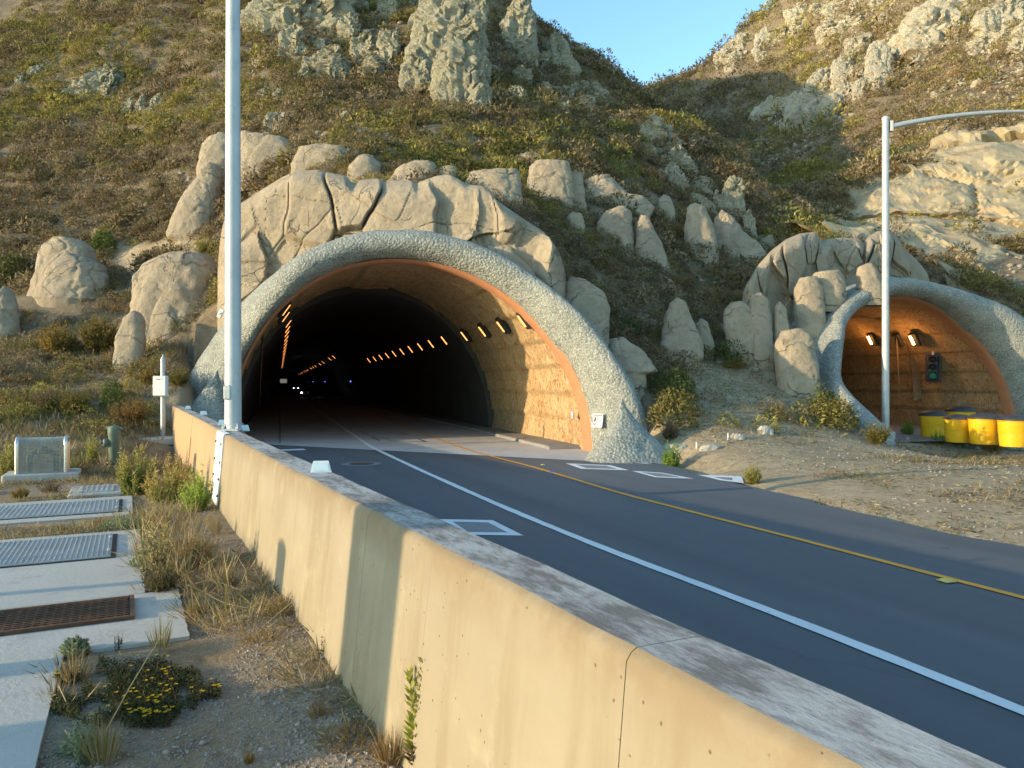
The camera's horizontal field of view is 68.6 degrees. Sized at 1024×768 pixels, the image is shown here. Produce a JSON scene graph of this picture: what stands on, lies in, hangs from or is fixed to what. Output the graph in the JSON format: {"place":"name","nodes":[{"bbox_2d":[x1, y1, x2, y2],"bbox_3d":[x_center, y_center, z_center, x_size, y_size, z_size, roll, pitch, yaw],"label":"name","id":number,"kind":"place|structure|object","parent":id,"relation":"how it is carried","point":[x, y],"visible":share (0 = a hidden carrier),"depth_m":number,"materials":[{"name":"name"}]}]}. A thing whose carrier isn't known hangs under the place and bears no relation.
{"place":"outdoors","nodes":[
{"label":"outdoors","id":0,"kind":"place"},
{"bbox_2d":[0,654,63,767],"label":"pavement","id":1,"kind":"structure","parent":0,"point":[24,711],"depth_m":3.79,"materials":[{"name":"concrete"}]},
{"bbox_2d":[0,496,132,525],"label":"pavement","id":2,"kind":"structure","parent":0,"point":[127,502],"depth_m":9.41,"materials":[{"name":"concrete"}]},
{"bbox_2d":[0,498,122,519],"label":"access hatch","id":3,"kind":"object","parent":2,"relation":"on","point":[40,510],"visible":1,"depth_m":9.68,"materials":[{"name":"metal"}]},
{"bbox_2d":[0,529,144,608],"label":"pavement","id":4,"kind":"structure","parent":0,"point":[24,586],"depth_m":6.28,"materials":[{"name":"concrete"}]},
{"bbox_2d":[0,533,116,567],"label":"access hatch","id":5,"kind":"object","parent":4,"relation":"on","point":[30,552],"visible":0.99,"depth_m":7.29,"materials":[{"name":"metal"}]},
{"bbox_2d":[0,589,188,661],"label":"pavement","id":6,"kind":"structure","parent":0,"point":[100,636],"depth_m":4.93,"materials":[{"name":"concrete"}]},
{"bbox_2d":[0,595,134,635],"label":"drain grating","id":7,"kind":"object","parent":6,"relation":"on","point":[51,616],"visible":1,"depth_m":5.25,"materials":[{"name":"metal"}]},
{"bbox_2d":[245,388,649,463],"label":"tunnel floor","id":8,"kind":"structure","parent":0,"point":[303,423],"depth_m":29.32,"materials":[{"name":"concrete"}]},
{"bbox_2d":[327,394,580,448],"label":"tunnel walkway","id":9,"kind":"structure","parent":8,"relation":"on","point":[542,442],"depth_m":28.80,"materials":[{"name":"concrete"}]},
{"bbox_2d":[0,0,1023,767],"bbox_3d":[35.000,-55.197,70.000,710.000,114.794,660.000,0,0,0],"label":"hillside","id":10,"kind":"structure","parent":0,"point":[986,170],"depth_m":24.40,"materials":[{"name":"soil"}]},
{"bbox_2d":[0,286,20,337],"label":"moulded boulder","id":11,"kind":"object","parent":10,"relation":"on","point":[9,314],"visible":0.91,"depth_m":28.46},
{"bbox_2d":[0,251,32,281],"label":"shrub","id":12,"kind":"object","parent":10,"relation":"on","point":[13,263],"visible":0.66,"depth_m":34.95,"materials":[{"name":"green plant"}]},
{"bbox_2d":[1,435,80,483],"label":"valve cage","id":13,"kind":"object","parent":10,"relation":"on","point":[24,465],"visible":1,"depth_m":12.85,"materials":[{"name":"metal"}]},
{"bbox_2d":[34,316,78,354],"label":"shrub","id":14,"kind":"object","parent":10,"relation":"on","point":[57,342],"visible":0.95,"depth_m":26.70,"materials":[{"name":"green plant"}]},
{"bbox_2d":[26,236,110,307],"bbox_3d":[-18.812,-4.608,31.829,3.649,3.465,2.621,0,0,35],"label":"moulded boulder","id":15,"kind":"object","parent":10,"relation":"on","point":[68,270],"visible":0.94,"depth_m":30.94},
{"bbox_2d":[53,385,92,413],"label":"shrub","id":16,"kind":"object","parent":10,"relation":"on","point":[65,405],"visible":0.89,"depth_m":21.62,"materials":[{"name":"green plant"}]},
{"bbox_2d":[59,634,91,660],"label":"weed","id":17,"kind":"object","parent":10,"relation":"on","point":[69,643],"visible":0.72,"depth_m":4.57,"materials":[{"name":"green plant"}]},
{"bbox_2d":[70,710,95,767],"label":"weed","id":18,"kind":"object","parent":10,"relation":"on","point":[80,760],"visible":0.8,"depth_m":3.29,"materials":[{"name":"green plant"}]},
{"bbox_2d":[62,62,125,101],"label":"rock outcrop","id":19,"kind":"object","parent":10,"relation":"on","point":[108,75],"visible":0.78,"depth_m":57.98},
{"bbox_2d":[67,484,122,498],"bbox_3d":[-6.348,1.659,11.468,0.720,0.153,1.050,0,0,-27],"label":"utility cover","id":20,"kind":"object","parent":10,"relation":"on","point":[106,490],"visible":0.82,"depth_m":11.20,"materials":[{"name":"concrete"}]},
{"bbox_2d":[75,308,119,352],"bbox_3d":[-14.960,-1.911,27.137,1.536,1.695,1.534,0,0,-19],"label":"shrub","id":21,"kind":"object","parent":10,"relation":"on","point":[100,339],"visible":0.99,"depth_m":26.85,"materials":[{"name":"green plant"}]},
{"bbox_2d":[72,704,131,766],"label":"weed","id":22,"kind":"object","parent":10,"relation":"on","point":[102,757],"visible":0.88,"depth_m":3.29,"materials":[{"name":"green plant"}]},
{"bbox_2d":[101,426,122,467],"bbox_3d":[-7.839,1.232,14.730,0.352,0.835,0.313,0,0,0],"label":"fire standpipe","id":23,"kind":"object","parent":10,"relation":"on","point":[112,442],"visible":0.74,"depth_m":14.64,"materials":[{"name":"metal"}]},
{"bbox_2d":[112,310,146,371],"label":"moulded boulder","id":24,"kind":"object","parent":10,"relation":"on","point":[130,342],"visible":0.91,"depth_m":25.56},
{"bbox_2d":[105,396,155,423],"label":"shrub","id":25,"kind":"object","parent":10,"relation":"on","point":[136,412],"visible":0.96,"depth_m":21.32,"materials":[{"name":"brown plant"}]},
{"bbox_2d":[114,444,156,495],"bbox_3d":[-5.623,1.300,11.207,0.669,0.830,0.529,0,0,45],"label":"weed","id":26,"kind":"object","parent":10,"relation":"on","point":[130,485],"visible":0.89,"depth_m":11.21,"materials":[{"name":"green plant"}]},
{"bbox_2d":[132,490,172,573],"bbox_3d":[-3.158,1.310,6.586,0.307,0.782,0.379,0,0,0],"label":"weed","id":27,"kind":"object","parent":10,"relation":"on","point":[153,557],"visible":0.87,"depth_m":6.56,"materials":[{"name":"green plant"}]},
{"bbox_2d":[136,276,177,347],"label":"moulded boulder","id":28,"kind":"object","parent":10,"relation":"on","point":[160,316],"visible":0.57,"depth_m":27.31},
{"bbox_2d":[141,436,173,444],"bbox_3d":[-9.764,1.561,20.600,1.100,0.200,1.000,0,0,-27],"label":"concrete pad","id":29,"kind":"object","parent":10,"relation":"on","point":[167,440],"visible":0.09,"depth_m":20.26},
{"bbox_2d":[153,355,167,435],"bbox_3d":[-9.832,0.365,21.014,0.392,2.396,0.313,0,0,0],"label":"box post","id":30,"kind":"object","parent":29,"relation":"on","point":[160,385],"visible":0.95,"depth_m":21.04,"materials":[{"name":"metal"}]},
{"bbox_2d":[139,558,186,592],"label":"weed","id":31,"kind":"object","parent":10,"relation":"on","point":[156,581],"visible":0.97,"depth_m":5.95,"materials":[{"name":"brown plant"}]},
{"bbox_2d":[138,452,194,505],"bbox_3d":[-4.848,1.338,10.535,0.748,0.788,0.704,0,0,-28],"label":"weed","id":32,"kind":"object","parent":10,"relation":"on","point":[156,488],"visible":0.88,"depth_m":10.46,"materials":[{"name":"green plant"}]},
{"bbox_2d":[130,251,217,331],"bbox_3d":[-12.759,-3.173,28.668,3.435,3.838,2.815,0,0,0],"label":"moulded boulder","id":33,"kind":"object","parent":10,"relation":"on","point":[181,278],"visible":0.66,"depth_m":27.86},
{"bbox_2d":[166,162,224,248],"bbox_3d":[-14.969,-8.299,35.439,2.304,4.584,2.118,0,0,0],"label":"moulded boulder","id":34,"kind":"object","parent":10,"relation":"on","point":[197,200],"visible":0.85,"depth_m":34.87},
{"bbox_2d":[177,462,216,511],"bbox_3d":[-4.114,1.356,9.681,0.451,0.689,0.469,0,0,13],"label":"weed","id":35,"kind":"object","parent":10,"relation":"on","point":[198,492],"visible":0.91,"depth_m":9.69,"materials":[{"name":"green plant"}]},
{"bbox_2d":[176,532,218,564],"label":"weed","id":36,"kind":"object","parent":10,"relation":"on","point":[200,548],"visible":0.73,"depth_m":6.87,"materials":[{"name":"brown plant"}]},
{"bbox_2d":[0,454,401,765],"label":"dry litter","id":37,"kind":"object","parent":10,"relation":"on","point":[158,518],"visible":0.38,"depth_m":6.18,"materials":[{"name":"plant"}]},
{"bbox_2d":[196,132,224,174],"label":"moulded boulder","id":38,"kind":"object","parent":10,"relation":"on","point":[212,149],"visible":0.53,"depth_m":39.37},
{"bbox_2d":[38,538,401,767],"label":"gravel","id":39,"kind":"structure","parent":10,"relation":"on","point":[205,742],"depth_m":3.70,"materials":[{"name":"gravel"}]},
{"bbox_2d":[50,654,223,728],"bbox_3d":[-2.067,1.621,4.048,1.161,0.083,0.757,0,0,30],"label":"flower mat","id":40,"kind":"object","parent":39,"relation":"on","point":[160,703],"visible":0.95,"depth_m":3.96,"materials":[{"name":"green plant"}]},
{"bbox_2d":[241,130,293,190],"bbox_3d":[-11.501,-10.441,35.420,3.021,3.060,1.599,0,0,0],"label":"moulded boulder","id":41,"kind":"object","parent":10,"relation":"on","point":[256,147],"visible":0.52,"depth_m":34.97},
{"bbox_2d":[248,0,321,32],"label":"rock outcrop","id":42,"kind":"object","parent":10,"relation":"on","point":[295,7],"visible":0.3,"depth_m":59.31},
{"bbox_2d":[277,23,309,63],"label":"rock outcrop","id":43,"kind":"object","parent":10,"relation":"on","point":[288,33],"visible":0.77,"depth_m":55.74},
{"bbox_2d":[240,0,360,36],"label":"rock outcrop","id":44,"kind":"object","parent":10,"relation":"on","point":[253,10],"visible":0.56,"depth_m":59.59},
{"bbox_2d":[291,143,348,172],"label":"moulded boulder","id":45,"kind":"object","parent":10,"relation":"on","point":[305,156],"visible":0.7,"depth_m":31.01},
{"bbox_2d":[301,44,353,80],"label":"rock outcrop","id":46,"kind":"object","parent":10,"relation":"on","point":[324,59],"visible":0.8,"depth_m":51.18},
{"bbox_2d":[294,0,399,83],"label":"rock ledge","id":47,"kind":"object","parent":10,"relation":"on","point":[346,25],"visible":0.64,"depth_m":58.65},
{"bbox_2d":[320,716,375,754],"bbox_3d":[-0.735,1.601,3.395,0.296,0.157,0.275,0,0,0],"label":"weed","id":48,"kind":"object","parent":10,"relation":"on","point":[361,735],"visible":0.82,"depth_m":3.40,"materials":[{"name":"brown plant"}]},
{"bbox_2d":[347,154,380,182],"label":"moulded boulder","id":49,"kind":"object","parent":10,"relation":"on","point":[359,165],"visible":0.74,"depth_m":29.45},
{"bbox_2d":[348,29,400,63],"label":"rock outcrop","id":50,"kind":"object","parent":10,"relation":"on","point":[386,42],"visible":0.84,"depth_m":54.99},
{"bbox_2d":[368,722,404,767],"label":"weed","id":51,"kind":"object","parent":10,"relation":"on","point":[384,751],"visible":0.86,"depth_m":3.19,"materials":[{"name":"beige plant"}]},
{"bbox_2d":[399,654,424,764],"bbox_3d":[-0.381,1.341,3.100,0.176,0.600,0.154,0,0,0],"label":"tall weed","id":52,"kind":"object","parent":10,"relation":"on","point":[409,735],"visible":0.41,"depth_m":3.10,"materials":[{"name":"green plant"}]},
{"bbox_2d":[387,160,437,182],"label":"moulded boulder","id":53,"kind":"object","parent":10,"relation":"on","point":[402,171],"visible":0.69,"depth_m":27.54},
{"bbox_2d":[398,44,431,95],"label":"rock outcrop","id":54,"kind":"object","parent":10,"relation":"on","point":[415,67],"visible":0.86,"depth_m":49.22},
{"bbox_2d":[189,229,670,464],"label":"tunnel portal","id":55,"kind":"object","parent":10,"relation":"on","point":[358,298],"visible":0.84,"depth_m":25.45,"materials":[{"name":"grey concrete"}]},
{"bbox_2d":[218,170,565,329],"bbox_3d":[-5.284,-3.162,27.995,15.730,8.392,8.163,0,0,14],"label":"moulded rock face","id":56,"kind":"object","parent":55,"relation":"on","point":[288,218],"visible":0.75,"depth_m":23.98},
{"bbox_2d":[403,0,494,83],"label":"rock outcrop","id":57,"kind":"object","parent":10,"relation":"on","point":[433,20],"visible":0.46,"depth_m":53.69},
{"bbox_2d":[428,15,492,108],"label":"rock outcrop","id":58,"kind":"object","parent":10,"relation":"on","point":[459,69],"visible":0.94,"depth_m":45.03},
{"bbox_2d":[466,168,522,212],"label":"moulded boulder","id":59,"kind":"object","parent":10,"relation":"on","point":[507,183],"visible":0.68,"depth_m":27.37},
{"bbox_2d":[0,0,1023,438],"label":"scrub","id":60,"kind":"object","parent":10,"relation":"on","point":[410,112],"visible":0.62,"depth_m":46.44,"materials":[{"name":"green plant"}]},
{"bbox_2d":[0,306,1023,543],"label":"dry grass","id":61,"kind":"structure","parent":10,"relation":"on","point":[85,465],"depth_m":19.30,"materials":[{"name":"brown plant"}]},
{"bbox_2d":[499,0,539,68],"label":"rock outcrop","id":62,"kind":"object","parent":10,"relation":"on","point":[517,24],"visible":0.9,"depth_m":64.10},
{"bbox_2d":[526,159,574,212],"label":"moulded boulder","id":63,"kind":"object","parent":10,"relation":"on","point":[549,176],"visible":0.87,"depth_m":32.45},
{"bbox_2d":[545,32,581,80],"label":"rock outcrop","id":64,"kind":"object","parent":10,"relation":"on","point":[557,45],"visible":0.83,"depth_m":66.52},
{"bbox_2d":[565,276,609,345],"bbox_3d":[2.310,-1.708,23.382,1.494,3.373,1.355,0,0,0],"label":"moulded boulder","id":65,"kind":"object","parent":10,"relation":"on","point":[587,299],"visible":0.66,"depth_m":22.99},
{"bbox_2d":[166,0,1023,449],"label":"loose stones","id":66,"kind":"object","parent":10,"relation":"on","point":[756,370],"visible":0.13,"depth_m":74.87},
{"bbox_2d":[596,205,634,256],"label":"moulded boulder","id":67,"kind":"object","parent":10,"relation":"on","point":[618,220],"visible":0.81,"depth_m":31.74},
{"bbox_2d":[584,174,654,218],"bbox_3d":[5.095,-8.714,35.928,3.491,2.713,1.621,0,0,0],"label":"moulded boulder","id":68,"kind":"object","parent":10,"relation":"on","point":[603,184],"visible":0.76,"depth_m":35.51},
{"bbox_2d":[608,337,657,399],"bbox_3d":[3.470,-0.131,21.697,1.482,2.497,1.127,0,0,0],"label":"moulded boulder","id":69,"kind":"object","parent":10,"relation":"on","point":[636,363],"visible":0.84,"depth_m":21.32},
{"bbox_2d":[635,214,670,277],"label":"moulded boulder","id":70,"kind":"object","parent":10,"relation":"on","point":[647,239],"visible":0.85,"depth_m":31.59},
{"bbox_2d":[639,113,682,154],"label":"rock outcrop","id":71,"kind":"object","parent":10,"relation":"on","point":[653,125],"visible":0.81,"depth_m":50.32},
{"bbox_2d":[648,366,697,397],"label":"shrub","id":72,"kind":"object","parent":10,"relation":"on","point":[677,382],"visible":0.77,"depth_m":21.32,"materials":[{"name":"green plant"}]},
{"bbox_2d":[646,387,706,430],"bbox_3d":[4.401,0.738,20.147,1.668,1.370,1.533,0,0,0],"label":"shrub","id":73,"kind":"object","parent":10,"relation":"on","point":[658,409],"visible":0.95,"depth_m":19.85,"materials":[{"name":"green plant"}]},
{"bbox_2d":[660,297,703,366],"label":"moulded boulder","id":74,"kind":"object","parent":10,"relation":"on","point":[680,332],"visible":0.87,"depth_m":24.59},
{"bbox_2d":[641,141,724,220],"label":"rock ledge","id":75,"kind":"object","parent":10,"relation":"on","point":[718,199],"visible":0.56,"depth_m":44.00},
{"bbox_2d":[684,203,718,266],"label":"moulded boulder","id":76,"kind":"object","parent":10,"relation":"on","point":[698,226],"visible":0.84,"depth_m":34.84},
{"bbox_2d":[721,175,745,219],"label":"rock outcrop","id":77,"kind":"object","parent":10,"relation":"on","point":[732,191],"visible":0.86,"depth_m":43.68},
{"bbox_2d":[723,301,754,367],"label":"moulded boulder","id":78,"kind":"object","parent":10,"relation":"on","point":[737,321],"visible":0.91,"depth_m":25.43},
{"bbox_2d":[714,210,766,262],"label":"moulded boulder","id":79,"kind":"object","parent":10,"relation":"on","point":[732,236],"visible":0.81,"depth_m":37.23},
{"bbox_2d":[712,16,806,71],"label":"rock ledge","id":80,"kind":"object","parent":10,"relation":"on","point":[726,53],"visible":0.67,"depth_m":128.42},
{"bbox_2d":[750,292,773,371],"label":"moulded boulder","id":81,"kind":"object","parent":10,"relation":"on","point":[762,325],"visible":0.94,"depth_m":25.32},
{"bbox_2d":[774,328,820,403],"bbox_3d":[9.143,-0.160,24.140,1.355,3.315,1.196,0,0,0],"label":"moulded boulder","id":82,"kind":"object","parent":10,"relation":"on","point":[796,363],"visible":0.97,"depth_m":23.75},
{"bbox_2d":[779,89,815,134],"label":"rock outcrop","id":83,"kind":"object","parent":10,"relation":"on","point":[794,107],"visible":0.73,"depth_m":98.91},
{"bbox_2d":[760,67,856,132],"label":"rock ledge","id":84,"kind":"object","parent":10,"relation":"on","point":[810,109],"visible":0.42,"depth_m":97.65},
{"bbox_2d":[783,0,883,44],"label":"rock ledge","id":85,"kind":"object","parent":10,"relation":"on","point":[847,19],"visible":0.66,"depth_m":115.98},
{"bbox_2d":[648,380,1022,539],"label":"verge stones","id":86,"kind":"object","parent":10,"relation":"on","point":[940,471],"visible":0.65,"depth_m":16.32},
{"bbox_2d":[742,231,928,344],"bbox_3d":[15.200,-2.231,33.815,17.577,8.862,5.842,0,0,-29],"label":"moulded rock face","id":87,"kind":"object","parent":10,"relation":"on","point":[783,267],"visible":0.47,"depth_m":29.07},
{"bbox_2d":[814,392,859,431],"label":"shrub","id":88,"kind":"object","parent":10,"relation":"on","point":[850,425],"visible":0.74,"depth_m":21.31,"materials":[{"name":"green plant"}]},
{"bbox_2d":[823,32,886,120],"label":"rock ledge","id":89,"kind":"object","parent":10,"relation":"on","point":[844,90],"visible":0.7,"depth_m":92.75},
{"bbox_2d":[864,40,892,86],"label":"rock outcrop","id":90,"kind":"object","parent":10,"relation":"on","point":[878,57],"visible":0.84,"depth_m":92.84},
{"bbox_2d":[790,277,1023,445],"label":"tunnel portal","id":91,"kind":"object","parent":10,"relation":"on","point":[976,342],"visible":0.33,"depth_m":30.94,"materials":[{"name":"orange paint"}]},
{"bbox_2d":[793,276,825,339],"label":"moulded boulder","id":92,"kind":"object","parent":91,"relation":"on","point":[809,310],"visible":0.94,"depth_m":26.41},
{"bbox_2d":[813,270,846,311],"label":"moulded boulder","id":93,"kind":"object","parent":91,"relation":"on","point":[833,282],"visible":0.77,"depth_m":26.86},
{"bbox_2d":[855,263,881,306],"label":"moulded boulder","id":94,"kind":"object","parent":91,"relation":"on","point":[868,277],"visible":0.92,"depth_m":27.31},
{"bbox_2d":[925,351,940,381],"bbox_3d":[18.339,-0.787,32.490,0.808,1.418,0.498,0,0,34],"label":"traffic signal","id":95,"kind":"object","parent":91,"relation":"attached to","point":[933,366],"visible":0.98,"depth_m":32.57,"materials":[{"name":"black plastic"}]},
{"bbox_2d":[887,0,972,60],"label":"rock outcrop","id":96,"kind":"object","parent":10,"relation":"on","point":[915,12],"visible":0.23,"depth_m":97.14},
{"bbox_2d":[896,6,969,64],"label":"rock outcrop","id":97,"kind":"object","parent":10,"relation":"on","point":[920,33],"visible":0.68,"depth_m":92.40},
{"bbox_2d":[961,0,1023,59],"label":"rock ledge","id":98,"kind":"object","parent":10,"relation":"on","point":[1016,46],"visible":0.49,"depth_m":85.97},
{"bbox_2d":[968,0,1023,37],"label":"rock outcrop","id":99,"kind":"object","parent":10,"relation":"on","point":[990,18],"visible":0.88,"depth_m":88.38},
{"bbox_2d":[996,414,1023,446],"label":"crash barrel","id":100,"kind":"object","parent":10,"relation":"on","point":[1010,430],"visible":1,"depth_m":22.52,"materials":[{"name":"yellow plastic"}]},
{"bbox_2d":[269,444,1023,767],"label":"road","id":101,"kind":"structure","parent":0,"point":[971,635],"depth_m":7.72,"materials":[{"name":"asphalt"}]},
{"bbox_2d":[441,519,522,535],"bbox_3d":[-0.448,1.893,9.940,0.692,0.001,1.483,0,0,-21],"label":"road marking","id":102,"kind":"object","parent":101,"relation":"on","point":[483,527],"visible":0.82,"depth_m":9.90,"materials":[{"name":"white paint"}]},
{"bbox_2d":[172,406,1005,767],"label":"concrete barrier","id":103,"kind":"object","parent":101,"relation":"on","point":[526,662],"visible":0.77,"depth_m":2.54,"materials":[{"name":"beige concrete"}]},
{"bbox_2d":[221,0,242,431],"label":"street lamp","id":104,"kind":"object","parent":103,"relation":"on","point":[232,392],"visible":0.99,"depth_m":10.51,"materials":[{"name":"metal"}]},
{"bbox_2d":[307,403,1023,714],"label":"white edge line","id":105,"kind":"object","parent":101,"relation":"on","point":[964,687],"visible":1,"depth_m":6.10,"materials":[{"name":"paint"}]},
{"bbox_2d":[374,415,1023,598],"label":"yellow edge line","id":106,"kind":"object","parent":101,"relation":"on","point":[922,571],"visible":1,"depth_m":9.30,"materials":[{"name":"paint"}]},
{"bbox_2d":[531,0,774,88],"label":"sky","id":107,"kind":"structure","parent":0,"point":[648,38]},
{"bbox_2d":[881,422,944,441],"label":"tunnel floor","id":108,"kind":"structure","parent":0,"point":[895,427],"depth_m":27.92,"materials":[{"name":"concrete"}]},
{"bbox_2d":[918,411,947,437],"bbox_3d":[14.951,1.421,26.636,0.923,0.957,0.923,0,0,0],"label":"crash barrel","id":109,"kind":"object","parent":108,"relation":"on","point":[930,421],"visible":0.81,"depth_m":26.32,"materials":[{"name":"yellow plastic"}]},
{"bbox_2d":[942,414,969,442],"bbox_3d":[14.610,1.441,24.569,0.884,0.917,0.884,0,0,0],"label":"crash barrel","id":110,"kind":"object","parent":108,"relation":"on","point":[956,428],"visible":0.78,"depth_m":24.27,"materials":[{"name":"yellow plastic"}]},
{"bbox_2d":[967,413,998,444],"bbox_3d":[14.947,1.407,23.750,0.950,0.985,0.950,0,0,0],"label":"crash barrel","id":111,"kind":"object","parent":108,"relation":"on","point":[983,428],"visible":0.88,"depth_m":23.43,"materials":[{"name":"yellow plastic"}]},
{"bbox_3d":[12.450,1.776,25.000,0.600,0.381,0.600,0,0,0],"label":"lamp footing","id":112,"kind":"object","parent":108,"relation":"on","visible":0},
{"bbox_2d":[882,110,1023,428],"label":"street lamp","id":113,"kind":"object","parent":112,"relation":"on","point":[888,126],"visible":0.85,"depth_m":24.92,"materials":[{"name":"metal"}]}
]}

